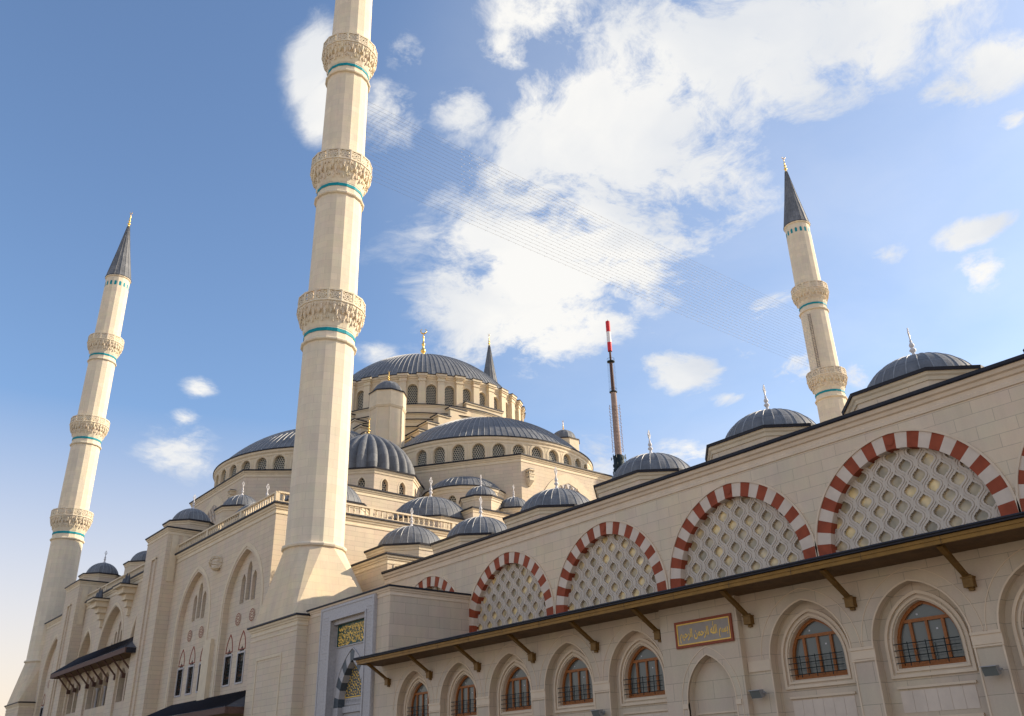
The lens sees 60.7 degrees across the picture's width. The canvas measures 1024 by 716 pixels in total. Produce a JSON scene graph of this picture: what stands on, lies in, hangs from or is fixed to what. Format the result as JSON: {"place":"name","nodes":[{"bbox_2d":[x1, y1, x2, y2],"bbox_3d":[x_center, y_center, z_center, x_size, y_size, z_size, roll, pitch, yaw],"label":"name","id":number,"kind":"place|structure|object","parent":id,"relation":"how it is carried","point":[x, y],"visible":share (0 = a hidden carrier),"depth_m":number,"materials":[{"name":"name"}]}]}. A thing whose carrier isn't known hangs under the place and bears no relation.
{"place":"outdoors","nodes":[
{"label":"outdoors","id":0,"kind":"place"},
{"bbox_2d":[33,329,612,715],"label":"prayer hall","id":1,"kind":"structure","parent":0,"point":[439,445],"depth_m":108.79,"materials":[{"name":"stone"}]},
{"bbox_2d":[205,496,223,523],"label":"lattice window","id":2,"kind":"structure","parent":1,"relation":"in","point":[216,501],"depth_m":124.30,"materials":[{"name":"stone"}]},
{"bbox_2d":[545,474,591,500],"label":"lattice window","id":3,"kind":"structure","parent":1,"relation":"in","point":[566,481],"depth_m":119.89,"materials":[{"name":"stone"}]},
{"bbox_2d":[0,0,1023,715],"label":"sky","id":4,"kind":"structure","parent":0,"point":[897,126],"materials":[{"name":"blue"}]},
{"label":"plaza ground","id":5,"kind":"structure","parent":0,"visible":0},
{"bbox_2d":[4,212,132,715],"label":"minaret","id":6,"kind":"object","parent":5,"relation":"on","point":[71,517],"visible":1,"depth_m":149.05,"materials":[{"name":"stone"}]},
{"bbox_2d":[244,0,377,715],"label":"minaret","id":7,"kind":"object","parent":5,"relation":"on","point":[314,569],"visible":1,"depth_m":79.29,"materials":[{"name":"stone"}]},
{"bbox_2d":[372,180,805,365],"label":"light string","id":8,"kind":"object","parent":7,"relation":"attached to","point":[576,269],"visible":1,"depth_m":109.86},
{"bbox_2d":[375,177,807,363],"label":"light string","id":9,"kind":"object","parent":7,"relation":"attached to","point":[582,268],"visible":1,"depth_m":110.16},
{"bbox_2d":[314,593,377,715],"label":"marble portal","id":10,"kind":"object","parent":5,"relation":"on","point":[344,684],"visible":1,"depth_m":62.38,"materials":[{"name":"white stone"}]},
{"bbox_2d":[484,338,497,382],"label":"minaret","id":11,"kind":"object","parent":5,"relation":"on","point":[489,369],"visible":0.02,"depth_m":220.91,"materials":[{"name":"metal"}]},
{"bbox_2d":[605,320,625,474],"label":"radio mast","id":12,"kind":"object","parent":5,"relation":"on","point":[618,458],"visible":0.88,"depth_m":371.55,"materials":[{"name":"metal"}]},
{"bbox_2d":[302,328,1023,715],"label":"courtyard arcade","id":13,"kind":"object","parent":5,"relation":"on","point":[862,554],"visible":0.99,"depth_m":42.43,"materials":[{"name":"stone"}]},
{"bbox_2d":[407,683,428,715],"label":"pointed window","id":14,"kind":"structure","parent":13,"relation":"in","point":[420,701],"depth_m":55.08,"materials":[{"name":"orange wood"}]},
{"bbox_2d":[451,675,476,715],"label":"pointed window","id":15,"kind":"structure","parent":13,"relation":"in","point":[465,701],"depth_m":51.61,"materials":[{"name":"orange wood"}]},
{"bbox_2d":[501,667,531,711],"bbox_3d":[0.349,18.183,48.161,0.477,2.300,2.520,18,-32,-35],"label":"pointed window","id":16,"kind":"structure","parent":13,"relation":"in","point":[518,695],"depth_m":48.27,"materials":[{"name":"orange wood"}]},
{"bbox_2d":[558,657,592,704],"bbox_3d":[3.340,16.527,44.864,0.477,2.300,2.520,18,-32,-35],"label":"pointed window","id":17,"kind":"structure","parent":13,"relation":"in","point":[577,688],"depth_m":44.98,"materials":[{"name":"orange wood"}]},
{"bbox_2d":[590,709,604,715],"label":"floodlight","id":18,"kind":"object","parent":13,"relation":"attached to","point":[600,712],"visible":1,"depth_m":41.73,"materials":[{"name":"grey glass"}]},
{"bbox_2d":[624,646,664,697],"bbox_3d":[6.332,14.871,41.567,0.477,2.300,2.520,18,-32,-35],"label":"pointed window","id":19,"kind":"structure","parent":13,"relation":"in","point":[645,673],"depth_m":41.67,"materials":[{"name":"orange wood"}]},
{"bbox_2d":[674,613,734,648],"bbox_3d":[8.391,12.001,38.366,0.090,1.140,3.180,18,-32,-35],"label":"calligraphy sign","id":20,"kind":"object","parent":13,"relation":"attached to","point":[715,629],"visible":1,"depth_m":38.30,"materials":[{"name":"gold metal"}]},
{"bbox_2d":[748,689,766,698],"bbox_3d":[10.024,13.640,35.509,0.660,0.340,0.540,18,-32,-35],"label":"floodlight","id":21,"kind":"object","parent":13,"relation":"attached to","point":[759,693],"visible":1,"depth_m":35.35,"materials":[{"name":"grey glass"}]},
{"bbox_2d":[788,618,847,679],"bbox_3d":[12.220,11.611,35.077,0.477,2.300,2.520,18,-32,-35],"label":"pointed window","id":22,"kind":"structure","parent":13,"relation":"in","point":[817,652],"depth_m":35.15,"materials":[{"name":"orange wood"}]},
{"bbox_2d":[893,600,966,668],"bbox_3d":[15.117,10.007,31.884,0.477,2.300,2.520,18,-32,-35],"label":"pointed window","id":23,"kind":"structure","parent":13,"relation":"in","point":[927,635],"depth_m":31.94,"materials":[{"name":"orange wood"}]},
{"bbox_2d":[979,665,1002,675],"bbox_3d":[15.944,10.363,28.984,0.660,0.340,0.540,18,-32,-35],"label":"floodlight","id":24,"kind":"object","parent":13,"relation":"attached to","point":[992,670],"visible":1,"depth_m":28.82,"materials":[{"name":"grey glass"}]},
{"bbox_2d":[782,157,847,422],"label":"minaret","id":25,"kind":"object","parent":5,"relation":"on","point":[826,377],"visible":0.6,"depth_m":147.50,"materials":[{"name":"stone"}]},
{"bbox_2d":[368,105,805,316],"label":"light string","id":26,"kind":"object","parent":25,"relation":"attached to","point":[561,200],"visible":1,"depth_m":113.97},
{"bbox_2d":[368,109,808,320],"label":"light string","id":27,"kind":"object","parent":25,"relation":"attached to","point":[581,213],"visible":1,"depth_m":114.47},
{"bbox_2d":[368,113,809,323],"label":"light string","id":28,"kind":"object","parent":25,"relation":"attached to","point":[581,217],"visible":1,"depth_m":115.13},
{"bbox_2d":[366,140,812,343],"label":"light string","id":29,"kind":"object","parent":25,"relation":"attached to","point":[585,242],"visible":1,"depth_m":113.29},
{"bbox_2d":[368,149,811,348],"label":"light string","id":30,"kind":"object","parent":25,"relation":"attached to","point":[585,249],"visible":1,"depth_m":112.64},
{"bbox_2d":[366,144,815,347],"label":"light string","id":31,"kind":"object","parent":25,"relation":"attached to","point":[587,246],"visible":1,"depth_m":112.83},
{"bbox_2d":[373,172,809,361],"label":"light string","id":32,"kind":"object","parent":25,"relation":"attached to","point":[583,265],"visible":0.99,"depth_m":111.99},
{"bbox_2d":[365,156,817,356],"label":"light string","id":33,"kind":"object","parent":25,"relation":"attached to","point":[593,259],"visible":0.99,"depth_m":113.66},
{"bbox_2d":[377,137,806,335],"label":"light string","id":34,"kind":"object","parent":25,"relation":"attached to","point":[583,234],"visible":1,"depth_m":114.22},
{"bbox_2d":[370,154,814,352],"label":"light string","id":35,"kind":"object","parent":25,"relation":"attached to","point":[577,249],"visible":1,"depth_m":112.11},
{"bbox_2d":[377,141,809,339],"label":"light string","id":36,"kind":"object","parent":25,"relation":"attached to","point":[591,241],"visible":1,"depth_m":116.37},
{"bbox_2d":[379,130,809,331],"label":"light string","id":37,"kind":"object","parent":25,"relation":"attached to","point":[584,228],"visible":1,"depth_m":115.19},
{"bbox_2d":[383,128,806,327],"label":"light string","id":38,"kind":"object","parent":25,"relation":"attached to","point":[583,224],"visible":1,"depth_m":114.68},
{"bbox_2d":[379,134,812,335],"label":"light string","id":39,"kind":"object","parent":25,"relation":"attached to","point":[586,232],"visible":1,"depth_m":115.11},
{"bbox_2d":[376,165,815,358],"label":"light string","id":40,"kind":"object","parent":25,"relation":"attached to","point":[584,259],"visible":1,"depth_m":112.56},
{"bbox_2d":[380,171,818,362],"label":"light string","id":41,"kind":"object","parent":25,"relation":"attached to","point":[582,261],"visible":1,"depth_m":113.18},
{"bbox_2d":[389,127,812,327],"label":"light string","id":42,"kind":"object","parent":25,"relation":"attached to","point":[588,223],"visible":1,"depth_m":115.78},
{"bbox_2d":[436,135,800,311],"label":"light string","id":43,"kind":"object","parent":25,"relation":"attached to","point":[588,210],"visible":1,"depth_m":116.19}
]}

